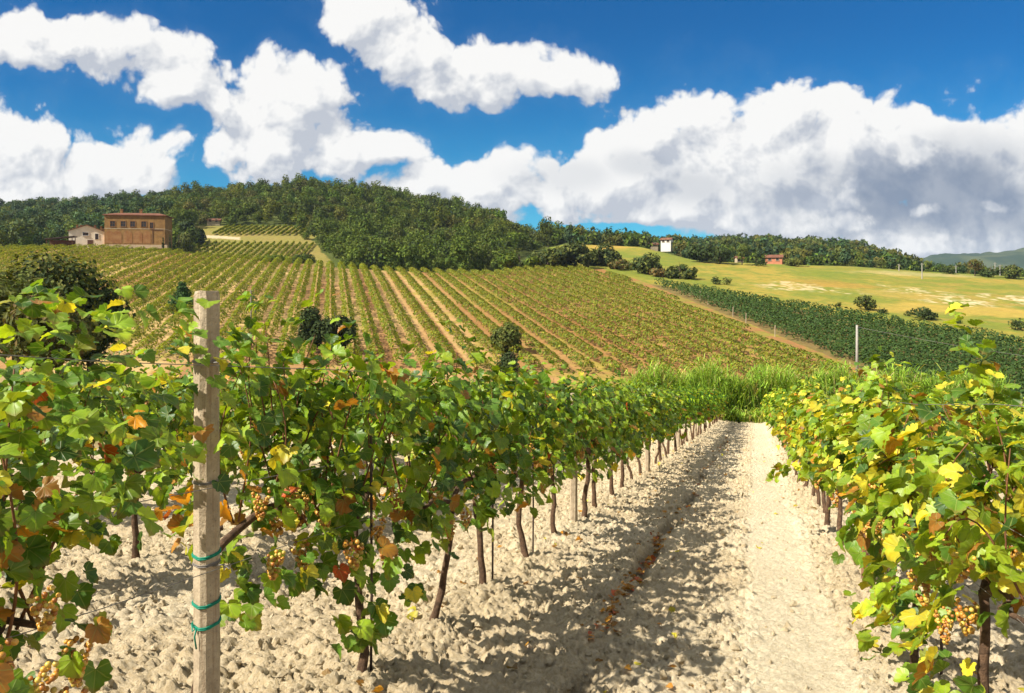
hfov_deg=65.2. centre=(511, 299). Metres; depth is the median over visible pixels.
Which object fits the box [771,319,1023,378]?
vine row
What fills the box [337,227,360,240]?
forest tree
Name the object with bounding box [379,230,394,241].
forest tree
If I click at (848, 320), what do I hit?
vine row
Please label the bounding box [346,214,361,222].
forest tree
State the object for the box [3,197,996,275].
hills
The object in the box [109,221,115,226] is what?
window
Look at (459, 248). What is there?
forest tree
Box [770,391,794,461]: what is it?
grape vine
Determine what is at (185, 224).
dark tree
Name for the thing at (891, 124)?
sky
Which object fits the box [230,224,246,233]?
vine row
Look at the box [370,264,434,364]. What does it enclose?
vine row
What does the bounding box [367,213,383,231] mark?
forest tree
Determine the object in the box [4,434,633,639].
trellis wire
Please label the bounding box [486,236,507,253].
forest tree
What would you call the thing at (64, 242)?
open shed
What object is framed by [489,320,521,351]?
pale bush
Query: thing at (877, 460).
grape vine
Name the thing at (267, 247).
vine row
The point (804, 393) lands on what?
grape vine
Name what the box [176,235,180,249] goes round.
cypress
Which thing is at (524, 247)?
forest tree
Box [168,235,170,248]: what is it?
cypress
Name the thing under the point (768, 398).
grape vine
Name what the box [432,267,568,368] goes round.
vine row
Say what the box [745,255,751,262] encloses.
forest tree
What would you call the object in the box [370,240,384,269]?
forest tree
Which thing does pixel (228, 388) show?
grape vine
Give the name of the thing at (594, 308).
vine row
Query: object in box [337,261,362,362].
vine row
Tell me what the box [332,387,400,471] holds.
grape vine
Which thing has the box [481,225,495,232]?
forest tree
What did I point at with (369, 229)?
forest tree
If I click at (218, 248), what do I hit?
vine row
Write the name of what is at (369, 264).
forest tree
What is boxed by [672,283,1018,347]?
vine row
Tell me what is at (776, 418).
grape vine
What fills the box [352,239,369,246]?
forest tree
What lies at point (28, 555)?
grape vine
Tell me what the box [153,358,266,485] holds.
grape vine
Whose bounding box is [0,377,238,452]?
ground
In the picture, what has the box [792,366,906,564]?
grape vine
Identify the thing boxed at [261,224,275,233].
vine row
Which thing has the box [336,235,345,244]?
forest tree
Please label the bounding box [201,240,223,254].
vine row
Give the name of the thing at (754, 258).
forest tree
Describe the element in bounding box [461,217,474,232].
forest tree
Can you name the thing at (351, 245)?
forest tree
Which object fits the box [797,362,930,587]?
grape vine
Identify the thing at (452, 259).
forest tree
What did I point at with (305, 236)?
forest tree
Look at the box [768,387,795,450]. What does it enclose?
grape vine
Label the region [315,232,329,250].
forest tree
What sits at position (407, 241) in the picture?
forest tree
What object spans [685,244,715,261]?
dark tree
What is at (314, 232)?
forest tree
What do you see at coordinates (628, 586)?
fallen leaves
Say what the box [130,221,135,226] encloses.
window
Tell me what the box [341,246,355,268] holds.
forest tree
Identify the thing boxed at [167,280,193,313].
conical tree
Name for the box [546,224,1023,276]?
forest
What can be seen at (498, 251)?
forest tree
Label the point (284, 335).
vine row
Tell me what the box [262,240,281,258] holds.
vine row
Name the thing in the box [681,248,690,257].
forest tree
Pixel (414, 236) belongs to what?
forest tree
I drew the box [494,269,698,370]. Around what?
vine row
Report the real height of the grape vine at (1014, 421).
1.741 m
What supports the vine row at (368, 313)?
on the hillside
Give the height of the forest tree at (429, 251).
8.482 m
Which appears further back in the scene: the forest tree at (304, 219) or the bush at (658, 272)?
the forest tree at (304, 219)
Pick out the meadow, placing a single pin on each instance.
(996, 303)
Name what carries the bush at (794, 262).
on the meadow
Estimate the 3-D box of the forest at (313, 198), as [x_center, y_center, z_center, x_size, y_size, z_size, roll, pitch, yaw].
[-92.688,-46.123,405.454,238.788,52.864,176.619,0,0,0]
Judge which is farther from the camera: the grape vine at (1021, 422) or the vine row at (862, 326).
the vine row at (862, 326)
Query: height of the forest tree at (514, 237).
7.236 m
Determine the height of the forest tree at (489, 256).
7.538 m
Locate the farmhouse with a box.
[102,209,173,251]
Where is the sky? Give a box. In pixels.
[0,0,1023,257]
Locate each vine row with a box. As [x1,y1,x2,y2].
[0,243,52,257]
[0,243,97,269]
[0,243,108,271]
[0,244,19,249]
[0,244,35,252]
[0,244,66,259]
[0,244,81,267]
[5,245,123,276]
[12,245,133,279]
[57,247,157,281]
[58,246,145,277]
[87,248,182,289]
[91,248,171,279]
[105,253,232,344]
[108,253,241,353]
[109,251,190,294]
[111,252,201,298]
[121,252,210,306]
[127,253,222,314]
[130,253,253,354]
[156,254,261,355]
[179,255,271,358]
[183,239,210,252]
[189,240,217,253]
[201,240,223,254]
[210,240,229,254]
[211,240,236,255]
[212,225,229,233]
[218,224,235,233]
[220,256,281,351]
[222,240,242,255]
[224,224,240,233]
[228,241,249,256]
[228,256,293,357]
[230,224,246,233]
[235,240,255,255]
[236,224,252,233]
[242,224,258,234]
[242,240,262,256]
[249,224,263,234]
[249,241,268,258]
[250,257,302,358]
[255,224,270,234]
[258,241,274,256]
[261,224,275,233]
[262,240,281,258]
[267,224,281,234]
[271,241,288,255]
[273,224,287,234]
[276,258,313,352]
[279,224,292,234]
[280,241,294,255]
[285,241,301,257]
[293,241,307,257]
[299,260,323,361]
[303,242,313,253]
[322,261,339,361]
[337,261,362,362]
[347,262,386,361]
[359,262,408,362]
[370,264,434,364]
[382,265,458,364]
[395,266,492,368]
[409,267,503,361]
[420,267,543,366]
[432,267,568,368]
[446,268,597,368]
[457,268,626,372]
[470,269,649,370]
[481,268,680,372]
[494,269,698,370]
[502,267,734,373]
[509,265,757,374]
[521,265,779,371]
[533,264,813,376]
[541,264,831,374]
[552,264,861,375]
[562,264,750,328]
[575,264,679,299]
[605,271,632,280]
[654,277,1023,342]
[660,280,1023,348]
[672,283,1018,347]
[681,288,1023,352]
[692,291,1023,353]
[698,294,1023,360]
[714,299,1023,361]
[724,303,1023,367]
[739,309,1023,370]
[752,312,1023,373]
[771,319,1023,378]
[785,326,1023,379]
[811,335,1023,384]
[827,342,1023,389]
[858,351,1023,390]
[879,360,1023,396]
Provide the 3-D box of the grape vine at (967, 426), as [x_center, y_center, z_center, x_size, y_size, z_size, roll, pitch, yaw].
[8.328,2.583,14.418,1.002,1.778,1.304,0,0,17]
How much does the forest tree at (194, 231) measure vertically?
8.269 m
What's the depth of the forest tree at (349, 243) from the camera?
261.41 m
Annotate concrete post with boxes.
[191,290,229,692]
[570,393,577,521]
[645,394,649,471]
[677,394,679,448]
[694,418,696,436]
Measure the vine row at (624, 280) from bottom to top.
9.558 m
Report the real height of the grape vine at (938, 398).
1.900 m
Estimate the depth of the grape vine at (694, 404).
22.48 m
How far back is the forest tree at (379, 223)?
299.65 m
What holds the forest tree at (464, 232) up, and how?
on the hills at (319, 254)
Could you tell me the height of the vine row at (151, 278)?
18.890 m
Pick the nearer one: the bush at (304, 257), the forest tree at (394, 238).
the bush at (304, 257)
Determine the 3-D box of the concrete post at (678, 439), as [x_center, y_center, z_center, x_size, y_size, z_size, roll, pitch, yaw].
[4.463,3.450,21.428,0.086,1.854,0.086,0,0,17]
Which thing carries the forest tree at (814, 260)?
on the hills at (319, 254)
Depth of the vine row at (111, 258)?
194.62 m
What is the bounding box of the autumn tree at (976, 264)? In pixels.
[966,258,985,275]
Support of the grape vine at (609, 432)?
on the soil
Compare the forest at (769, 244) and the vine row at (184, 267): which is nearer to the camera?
the vine row at (184, 267)
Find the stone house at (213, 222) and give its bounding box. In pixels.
[206,218,221,225]
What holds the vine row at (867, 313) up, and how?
on the hillside
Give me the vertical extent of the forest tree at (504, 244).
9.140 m
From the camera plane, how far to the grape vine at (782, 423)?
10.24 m
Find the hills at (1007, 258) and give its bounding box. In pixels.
[923,248,1023,268]
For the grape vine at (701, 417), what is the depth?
26.44 m
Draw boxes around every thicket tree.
[0,264,78,362]
[0,291,105,372]
[1,247,112,377]
[57,263,135,371]
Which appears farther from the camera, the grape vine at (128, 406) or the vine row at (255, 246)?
the vine row at (255, 246)
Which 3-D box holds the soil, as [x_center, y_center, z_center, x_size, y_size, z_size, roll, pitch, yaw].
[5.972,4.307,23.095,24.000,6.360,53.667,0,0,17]
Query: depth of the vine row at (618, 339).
116.13 m
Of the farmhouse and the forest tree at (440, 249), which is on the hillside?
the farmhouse
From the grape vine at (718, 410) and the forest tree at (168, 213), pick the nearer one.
the grape vine at (718, 410)
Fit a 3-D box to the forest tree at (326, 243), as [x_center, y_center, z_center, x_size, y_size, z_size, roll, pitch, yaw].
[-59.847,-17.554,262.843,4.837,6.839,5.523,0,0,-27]
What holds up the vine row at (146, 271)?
on the hillside
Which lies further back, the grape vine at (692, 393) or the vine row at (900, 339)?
the vine row at (900, 339)
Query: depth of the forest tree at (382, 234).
272.91 m
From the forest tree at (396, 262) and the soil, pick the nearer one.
the soil
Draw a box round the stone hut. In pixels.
[733,256,744,262]
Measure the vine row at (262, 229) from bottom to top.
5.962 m
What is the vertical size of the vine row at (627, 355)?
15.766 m
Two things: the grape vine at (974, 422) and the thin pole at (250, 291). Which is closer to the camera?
the grape vine at (974, 422)
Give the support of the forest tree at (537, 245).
on the hills at (319, 254)
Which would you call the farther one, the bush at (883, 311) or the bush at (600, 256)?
the bush at (600, 256)
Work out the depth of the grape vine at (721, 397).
38.74 m
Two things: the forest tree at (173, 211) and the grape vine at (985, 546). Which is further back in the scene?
the forest tree at (173, 211)
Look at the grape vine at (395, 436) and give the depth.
11.38 m
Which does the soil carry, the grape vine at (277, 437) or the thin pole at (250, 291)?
the grape vine at (277, 437)
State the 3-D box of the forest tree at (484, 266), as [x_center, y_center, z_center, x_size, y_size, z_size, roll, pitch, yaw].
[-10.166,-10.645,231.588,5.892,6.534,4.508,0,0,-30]
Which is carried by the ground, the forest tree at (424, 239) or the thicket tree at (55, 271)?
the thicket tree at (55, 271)
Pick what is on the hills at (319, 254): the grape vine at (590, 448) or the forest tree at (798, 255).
the forest tree at (798, 255)
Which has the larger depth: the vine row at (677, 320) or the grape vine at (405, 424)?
the vine row at (677, 320)
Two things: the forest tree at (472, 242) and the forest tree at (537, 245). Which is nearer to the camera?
the forest tree at (472, 242)
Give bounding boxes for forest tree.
[164,207,180,222]
[167,211,179,225]
[172,228,180,249]
[172,229,179,239]
[175,232,195,252]
[178,227,200,242]
[294,212,308,232]
[300,227,310,239]
[308,219,325,236]
[312,219,329,237]
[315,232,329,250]
[321,219,337,232]
[322,236,336,256]
[328,236,343,253]
[329,233,341,241]
[332,241,348,262]
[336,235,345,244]
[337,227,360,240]
[338,221,351,228]
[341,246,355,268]
[343,239,353,248]
[343,244,359,268]
[345,233,366,243]
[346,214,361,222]
[346,246,367,263]
[351,240,367,262]
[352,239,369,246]
[358,213,375,235]
[361,241,386,267]
[361,246,384,268]
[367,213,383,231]
[368,237,385,242]
[369,238,385,246]
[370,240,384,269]
[372,228,390,240]
[373,220,386,229]
[378,237,401,269]
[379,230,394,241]
[385,215,397,225]
[386,235,402,247]
[388,227,403,236]
[391,221,406,236]
[391,249,404,270]
[395,213,410,228]
[395,243,422,265]
[403,238,410,245]
[403,255,419,271]
[407,229,427,239]
[409,221,420,228]
[409,237,428,264]
[410,231,423,239]
[412,217,429,233]
[414,236,432,245]
[414,254,427,271]
[416,242,431,268]
[417,242,437,268]
[420,221,434,240]
[431,227,446,248]
[431,252,446,270]
[432,245,448,262]
[434,261,445,269]
[438,243,451,257]
[439,256,452,268]
[445,229,460,242]
[445,235,470,267]
[445,239,465,268]
[452,224,460,231]
[455,228,471,240]
[456,253,471,271]
[457,235,475,247]
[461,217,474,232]
[466,241,489,270]
[466,252,485,271]
[469,249,489,268]
[471,244,493,265]
[472,230,483,243]
[474,225,483,233]
[480,226,500,243]
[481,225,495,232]
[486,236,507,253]
[490,258,501,269]
[491,247,508,269]
[494,238,518,267]
[503,230,528,249]
[519,239,530,251]
[522,234,536,250]
[532,233,547,246]
[533,241,542,249]
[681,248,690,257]
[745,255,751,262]
[749,252,766,262]
[789,252,802,259]
[805,253,817,264]
[806,256,819,264]
[822,254,838,265]
[837,248,851,263]
[848,258,856,265]
[854,260,862,266]
[867,258,874,267]
[874,259,886,267]
[886,255,899,268]
[896,256,910,267]
[902,259,919,270]
[917,264,925,270]
[931,266,941,271]
[957,264,967,272]
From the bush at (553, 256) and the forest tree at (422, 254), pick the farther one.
the forest tree at (422, 254)
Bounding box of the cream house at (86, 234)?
[67,224,103,247]
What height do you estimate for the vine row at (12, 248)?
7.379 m
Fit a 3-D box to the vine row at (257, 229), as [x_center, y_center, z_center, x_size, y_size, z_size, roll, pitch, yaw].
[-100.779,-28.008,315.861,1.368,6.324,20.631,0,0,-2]
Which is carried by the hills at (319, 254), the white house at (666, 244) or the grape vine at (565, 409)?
the white house at (666, 244)
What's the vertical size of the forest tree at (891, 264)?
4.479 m
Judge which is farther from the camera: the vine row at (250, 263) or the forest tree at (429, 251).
the forest tree at (429, 251)
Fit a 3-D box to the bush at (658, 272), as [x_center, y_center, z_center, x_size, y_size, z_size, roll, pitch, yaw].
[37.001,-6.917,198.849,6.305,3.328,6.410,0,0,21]
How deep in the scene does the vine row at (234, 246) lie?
275.23 m
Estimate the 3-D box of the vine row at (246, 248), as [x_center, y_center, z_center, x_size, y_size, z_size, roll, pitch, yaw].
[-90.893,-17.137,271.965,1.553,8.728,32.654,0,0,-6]
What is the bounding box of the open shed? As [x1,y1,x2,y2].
[44,236,76,247]
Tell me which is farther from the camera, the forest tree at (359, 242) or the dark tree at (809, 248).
the dark tree at (809, 248)
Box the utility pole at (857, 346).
[855,325,860,373]
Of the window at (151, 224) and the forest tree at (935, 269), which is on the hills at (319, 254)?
the forest tree at (935, 269)
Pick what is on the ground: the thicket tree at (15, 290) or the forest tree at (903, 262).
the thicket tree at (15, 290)
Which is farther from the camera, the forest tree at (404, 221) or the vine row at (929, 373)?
the forest tree at (404, 221)
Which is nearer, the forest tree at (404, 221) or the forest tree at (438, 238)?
the forest tree at (438, 238)
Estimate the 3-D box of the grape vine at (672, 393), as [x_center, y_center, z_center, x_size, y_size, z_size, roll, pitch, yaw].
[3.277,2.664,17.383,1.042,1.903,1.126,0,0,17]
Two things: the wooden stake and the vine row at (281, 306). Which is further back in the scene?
the vine row at (281, 306)
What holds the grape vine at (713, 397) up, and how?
on the soil
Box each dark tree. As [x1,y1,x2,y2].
[179,218,206,244]
[297,306,325,351]
[318,312,356,347]
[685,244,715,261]
[707,247,732,263]
[805,243,818,252]
[1002,264,1023,278]
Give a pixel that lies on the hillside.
(430, 345)
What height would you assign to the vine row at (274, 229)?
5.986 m
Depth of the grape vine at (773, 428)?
18.46 m
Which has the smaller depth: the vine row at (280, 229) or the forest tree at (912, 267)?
the forest tree at (912, 267)
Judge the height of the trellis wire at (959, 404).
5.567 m
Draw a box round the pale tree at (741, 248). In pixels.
[736,244,747,264]
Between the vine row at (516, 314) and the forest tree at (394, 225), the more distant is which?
the forest tree at (394, 225)
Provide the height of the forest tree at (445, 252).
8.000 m
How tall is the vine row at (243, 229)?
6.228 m
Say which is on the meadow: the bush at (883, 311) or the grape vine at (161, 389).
the bush at (883, 311)
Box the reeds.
[613,353,1013,422]
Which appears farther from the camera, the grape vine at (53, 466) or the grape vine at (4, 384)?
the grape vine at (4, 384)
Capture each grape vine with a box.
[0,278,275,692]
[0,340,124,527]
[0,375,7,390]
[1,360,93,464]
[71,362,221,558]
[89,349,157,455]
[132,291,358,692]
[138,356,193,481]
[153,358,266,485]
[219,358,250,414]
[219,373,331,518]
[220,289,470,672]
[233,367,281,467]
[287,351,371,479]
[315,368,336,448]
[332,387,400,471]
[343,318,523,620]
[371,380,437,464]
[415,336,560,583]
[471,350,593,557]
[481,371,508,405]
[511,360,611,533]
[553,357,626,517]
[577,377,638,507]
[591,364,651,494]
[600,391,655,487]
[622,384,666,478]
[628,373,672,473]
[633,388,674,461]
[642,383,677,463]
[651,379,686,460]
[658,382,690,456]
[659,385,691,453]
[666,384,696,450]
[674,386,701,445]
[675,386,700,443]
[675,387,699,435]
[680,380,705,441]
[684,386,709,439]
[687,385,707,438]
[691,385,712,425]
[692,396,712,435]
[699,388,715,433]
[701,386,715,432]
[702,387,717,431]
[706,387,720,427]
[709,387,723,423]
[713,392,723,423]
[715,389,725,421]
[763,388,775,420]
[764,392,782,439]
[765,367,877,545]
[767,391,785,449]
[767,392,781,422]
[767,413,790,458]
[768,381,807,474]
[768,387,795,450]
[768,394,785,440]
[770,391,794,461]
[771,382,811,486]
[771,383,806,482]
[777,375,829,505]
[778,372,829,496]
[780,383,828,512]
[785,390,832,525]
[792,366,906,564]
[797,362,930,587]
[802,345,976,625]
[831,370,998,663]
[853,302,1023,692]
[890,391,900,403]
[927,391,948,434]
[933,392,972,437]
[935,401,952,435]
[941,399,991,474]
[961,393,1011,471]
[968,396,1023,454]
[992,406,1023,457]
[1016,407,1023,446]
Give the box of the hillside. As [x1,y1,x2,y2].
[0,248,1023,388]
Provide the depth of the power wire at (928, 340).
88.42 m
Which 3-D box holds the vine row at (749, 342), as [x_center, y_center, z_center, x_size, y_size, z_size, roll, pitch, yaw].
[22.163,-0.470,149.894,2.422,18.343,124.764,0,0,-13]
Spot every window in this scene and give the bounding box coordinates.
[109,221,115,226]
[120,221,125,226]
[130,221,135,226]
[141,221,146,226]
[149,222,153,228]
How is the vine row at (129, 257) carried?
on the hillside
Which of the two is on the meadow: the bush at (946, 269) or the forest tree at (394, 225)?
the bush at (946, 269)
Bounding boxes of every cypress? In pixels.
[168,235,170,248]
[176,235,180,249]
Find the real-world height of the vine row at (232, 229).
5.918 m
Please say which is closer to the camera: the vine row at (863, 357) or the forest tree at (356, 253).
the vine row at (863, 357)
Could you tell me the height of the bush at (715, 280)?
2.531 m
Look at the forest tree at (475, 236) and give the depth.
287.82 m
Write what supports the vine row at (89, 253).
on the hillside
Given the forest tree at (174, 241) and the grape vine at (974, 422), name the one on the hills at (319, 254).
the forest tree at (174, 241)
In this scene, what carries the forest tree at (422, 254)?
on the hills at (319, 254)
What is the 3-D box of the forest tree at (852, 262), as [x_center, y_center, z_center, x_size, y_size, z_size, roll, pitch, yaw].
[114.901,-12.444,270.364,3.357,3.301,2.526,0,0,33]
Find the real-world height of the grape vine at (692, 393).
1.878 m
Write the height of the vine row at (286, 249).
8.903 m
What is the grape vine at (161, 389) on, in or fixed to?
on the soil
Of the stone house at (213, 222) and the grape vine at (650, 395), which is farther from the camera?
the stone house at (213, 222)
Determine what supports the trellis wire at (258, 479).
on the soil
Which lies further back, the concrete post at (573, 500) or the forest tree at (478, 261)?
the forest tree at (478, 261)
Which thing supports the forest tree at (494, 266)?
on the hills at (319, 254)
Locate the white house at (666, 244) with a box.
[660,238,673,251]
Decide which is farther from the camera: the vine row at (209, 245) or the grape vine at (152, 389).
the vine row at (209, 245)
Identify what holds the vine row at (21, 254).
on the hillside
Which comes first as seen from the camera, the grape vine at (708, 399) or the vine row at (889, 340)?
the grape vine at (708, 399)
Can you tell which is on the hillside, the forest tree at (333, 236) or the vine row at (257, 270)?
the vine row at (257, 270)
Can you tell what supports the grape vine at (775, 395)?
on the soil
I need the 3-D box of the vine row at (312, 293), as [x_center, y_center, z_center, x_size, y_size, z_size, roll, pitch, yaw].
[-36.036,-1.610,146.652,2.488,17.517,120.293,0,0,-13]
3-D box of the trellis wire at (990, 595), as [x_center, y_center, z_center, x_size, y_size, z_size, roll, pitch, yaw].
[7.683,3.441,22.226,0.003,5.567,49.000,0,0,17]
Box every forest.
[0,189,176,247]
[167,173,566,249]
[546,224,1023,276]
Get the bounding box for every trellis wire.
[0,354,693,391]
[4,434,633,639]
[18,434,518,522]
[824,398,1023,406]
[968,577,1023,624]
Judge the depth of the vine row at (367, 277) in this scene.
118.56 m
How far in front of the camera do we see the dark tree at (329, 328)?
95.05 m
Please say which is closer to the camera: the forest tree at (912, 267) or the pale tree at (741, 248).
the pale tree at (741, 248)
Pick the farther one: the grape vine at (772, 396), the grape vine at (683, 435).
the grape vine at (772, 396)
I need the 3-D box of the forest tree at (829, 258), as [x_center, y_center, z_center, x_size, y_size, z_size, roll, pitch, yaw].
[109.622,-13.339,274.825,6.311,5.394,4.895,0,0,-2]
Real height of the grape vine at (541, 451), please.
1.986 m
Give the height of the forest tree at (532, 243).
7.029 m
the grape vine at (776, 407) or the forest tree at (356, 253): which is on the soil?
the grape vine at (776, 407)
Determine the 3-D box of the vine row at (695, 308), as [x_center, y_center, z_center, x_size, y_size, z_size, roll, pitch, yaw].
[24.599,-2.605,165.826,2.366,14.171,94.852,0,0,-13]
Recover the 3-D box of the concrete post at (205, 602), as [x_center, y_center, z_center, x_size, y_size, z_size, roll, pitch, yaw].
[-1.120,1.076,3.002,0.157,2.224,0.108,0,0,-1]
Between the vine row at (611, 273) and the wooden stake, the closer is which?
the wooden stake
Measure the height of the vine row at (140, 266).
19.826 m
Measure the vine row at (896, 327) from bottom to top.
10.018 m
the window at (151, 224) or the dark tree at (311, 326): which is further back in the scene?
the window at (151, 224)
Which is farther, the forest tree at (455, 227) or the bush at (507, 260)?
the forest tree at (455, 227)
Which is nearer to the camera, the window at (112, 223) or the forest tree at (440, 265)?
the forest tree at (440, 265)
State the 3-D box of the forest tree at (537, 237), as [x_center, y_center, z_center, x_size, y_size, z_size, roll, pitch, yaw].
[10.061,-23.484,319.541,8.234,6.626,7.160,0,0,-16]
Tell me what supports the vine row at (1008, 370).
on the hillside
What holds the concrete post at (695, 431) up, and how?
on the ground
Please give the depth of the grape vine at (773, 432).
18.90 m
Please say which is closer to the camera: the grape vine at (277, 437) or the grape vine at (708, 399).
the grape vine at (277, 437)
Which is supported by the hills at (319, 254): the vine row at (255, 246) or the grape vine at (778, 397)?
the vine row at (255, 246)
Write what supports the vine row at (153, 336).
on the hillside
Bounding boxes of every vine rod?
[370,435,372,670]
[492,469,493,578]
[532,418,533,551]
[940,623,942,674]
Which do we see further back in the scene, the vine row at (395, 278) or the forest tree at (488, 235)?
the forest tree at (488, 235)
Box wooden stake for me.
[861,526,868,577]
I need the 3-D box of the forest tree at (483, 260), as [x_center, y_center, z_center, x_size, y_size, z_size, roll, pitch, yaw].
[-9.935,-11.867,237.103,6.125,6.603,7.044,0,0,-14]
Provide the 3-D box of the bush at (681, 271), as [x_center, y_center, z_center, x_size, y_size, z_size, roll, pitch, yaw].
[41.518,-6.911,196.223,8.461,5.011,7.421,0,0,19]
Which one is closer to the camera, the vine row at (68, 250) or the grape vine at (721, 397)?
the grape vine at (721, 397)
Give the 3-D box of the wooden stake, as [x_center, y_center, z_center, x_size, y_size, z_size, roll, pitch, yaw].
[2.887,1.745,6.543,0.058,1.922,0.058,0,0,17]
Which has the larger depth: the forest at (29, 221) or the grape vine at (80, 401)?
the forest at (29, 221)
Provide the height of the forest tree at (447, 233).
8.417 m
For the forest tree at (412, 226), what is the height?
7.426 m
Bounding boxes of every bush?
[260,254,288,261]
[287,253,316,262]
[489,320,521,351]
[496,349,519,372]
[497,249,538,270]
[527,242,569,266]
[561,241,592,268]
[587,244,621,265]
[607,259,631,269]
[629,252,661,273]
[647,268,666,276]
[663,264,697,279]
[711,276,720,283]
[721,277,731,284]
[750,259,767,265]
[784,257,803,266]
[853,295,876,310]
[877,306,887,312]
[909,306,938,319]
[941,267,954,273]
[978,267,1002,276]
[1007,318,1023,329]
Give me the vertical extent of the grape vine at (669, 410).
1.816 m
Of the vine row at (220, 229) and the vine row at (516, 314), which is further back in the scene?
the vine row at (220, 229)
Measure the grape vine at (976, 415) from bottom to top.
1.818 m
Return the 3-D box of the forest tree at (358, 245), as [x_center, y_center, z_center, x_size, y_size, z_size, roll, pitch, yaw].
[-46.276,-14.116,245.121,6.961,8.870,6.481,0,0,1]
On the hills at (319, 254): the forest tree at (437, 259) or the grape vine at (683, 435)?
the forest tree at (437, 259)
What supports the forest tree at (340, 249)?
on the hills at (319, 254)
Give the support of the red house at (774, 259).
on the hills at (319, 254)
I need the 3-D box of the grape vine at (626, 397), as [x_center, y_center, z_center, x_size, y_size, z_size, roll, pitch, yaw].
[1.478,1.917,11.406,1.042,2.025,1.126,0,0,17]
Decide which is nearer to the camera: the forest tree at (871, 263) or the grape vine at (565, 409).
the grape vine at (565, 409)
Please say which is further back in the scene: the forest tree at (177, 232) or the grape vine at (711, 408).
the forest tree at (177, 232)
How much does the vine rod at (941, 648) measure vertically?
1.500 m
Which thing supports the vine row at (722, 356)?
on the hillside
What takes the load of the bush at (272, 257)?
on the hillside
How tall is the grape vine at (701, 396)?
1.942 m
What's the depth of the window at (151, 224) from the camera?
236.34 m
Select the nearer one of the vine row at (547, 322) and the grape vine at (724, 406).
the grape vine at (724, 406)
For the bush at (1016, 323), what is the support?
on the meadow
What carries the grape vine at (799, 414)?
on the soil
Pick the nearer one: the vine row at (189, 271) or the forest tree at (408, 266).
the vine row at (189, 271)
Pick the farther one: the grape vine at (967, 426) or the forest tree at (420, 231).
the forest tree at (420, 231)
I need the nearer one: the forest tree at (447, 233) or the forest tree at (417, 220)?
the forest tree at (447, 233)
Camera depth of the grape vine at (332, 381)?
9.49 m
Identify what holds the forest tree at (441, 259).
on the hills at (319, 254)
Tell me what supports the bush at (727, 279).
on the meadow
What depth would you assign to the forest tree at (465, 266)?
232.82 m
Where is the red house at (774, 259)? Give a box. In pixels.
[765,255,783,263]
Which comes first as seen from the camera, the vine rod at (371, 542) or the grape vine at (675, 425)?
the vine rod at (371, 542)
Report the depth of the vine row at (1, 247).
213.28 m
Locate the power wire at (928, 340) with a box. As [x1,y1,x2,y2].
[864,328,1021,355]
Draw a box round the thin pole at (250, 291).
[249,290,252,344]
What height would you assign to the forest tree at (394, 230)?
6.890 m
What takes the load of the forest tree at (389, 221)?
on the hills at (319, 254)
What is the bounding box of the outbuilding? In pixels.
[650,243,658,250]
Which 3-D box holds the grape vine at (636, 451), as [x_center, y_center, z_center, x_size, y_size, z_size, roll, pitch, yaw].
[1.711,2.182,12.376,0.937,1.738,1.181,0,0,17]
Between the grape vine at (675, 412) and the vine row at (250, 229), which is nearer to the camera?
the grape vine at (675, 412)
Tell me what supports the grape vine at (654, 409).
on the soil
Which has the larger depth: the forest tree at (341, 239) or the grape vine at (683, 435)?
the forest tree at (341, 239)
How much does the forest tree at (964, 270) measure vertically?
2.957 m
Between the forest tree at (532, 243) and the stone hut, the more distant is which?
the forest tree at (532, 243)
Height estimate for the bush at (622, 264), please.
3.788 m
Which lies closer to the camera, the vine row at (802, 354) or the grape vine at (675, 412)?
the grape vine at (675, 412)
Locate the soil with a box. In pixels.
[0,419,1023,692]
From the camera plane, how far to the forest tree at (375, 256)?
222.69 m
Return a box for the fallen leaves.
[110,437,976,691]
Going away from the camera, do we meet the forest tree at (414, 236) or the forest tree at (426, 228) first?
the forest tree at (414, 236)
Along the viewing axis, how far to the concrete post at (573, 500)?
9.00 m
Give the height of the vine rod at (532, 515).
1.500 m
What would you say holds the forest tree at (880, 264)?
on the hills at (319, 254)
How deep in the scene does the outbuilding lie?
331.36 m
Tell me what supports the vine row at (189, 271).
on the hillside
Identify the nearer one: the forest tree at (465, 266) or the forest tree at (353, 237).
the forest tree at (465, 266)
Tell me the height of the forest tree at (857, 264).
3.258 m
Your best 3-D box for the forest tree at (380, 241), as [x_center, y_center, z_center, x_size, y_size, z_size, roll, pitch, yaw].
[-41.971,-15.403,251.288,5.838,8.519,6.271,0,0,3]
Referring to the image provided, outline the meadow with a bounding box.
[549,244,1023,377]
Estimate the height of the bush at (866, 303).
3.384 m
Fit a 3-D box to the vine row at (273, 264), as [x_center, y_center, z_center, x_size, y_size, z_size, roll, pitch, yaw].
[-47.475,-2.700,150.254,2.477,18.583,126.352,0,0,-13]
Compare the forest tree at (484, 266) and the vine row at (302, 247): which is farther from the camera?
the vine row at (302, 247)
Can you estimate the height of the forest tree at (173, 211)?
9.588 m
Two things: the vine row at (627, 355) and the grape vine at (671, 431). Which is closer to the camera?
the grape vine at (671, 431)
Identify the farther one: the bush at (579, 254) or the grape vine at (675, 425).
the bush at (579, 254)
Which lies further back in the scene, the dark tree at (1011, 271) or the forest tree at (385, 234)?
the forest tree at (385, 234)
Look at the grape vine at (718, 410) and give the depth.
39.54 m
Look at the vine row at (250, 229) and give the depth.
314.54 m
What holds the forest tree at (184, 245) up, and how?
on the hills at (319, 254)
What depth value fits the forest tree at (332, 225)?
296.35 m
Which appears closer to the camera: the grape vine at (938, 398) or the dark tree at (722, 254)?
the grape vine at (938, 398)
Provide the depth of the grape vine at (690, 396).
21.45 m
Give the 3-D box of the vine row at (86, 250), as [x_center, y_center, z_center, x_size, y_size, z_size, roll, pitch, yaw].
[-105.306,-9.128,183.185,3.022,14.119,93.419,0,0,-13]

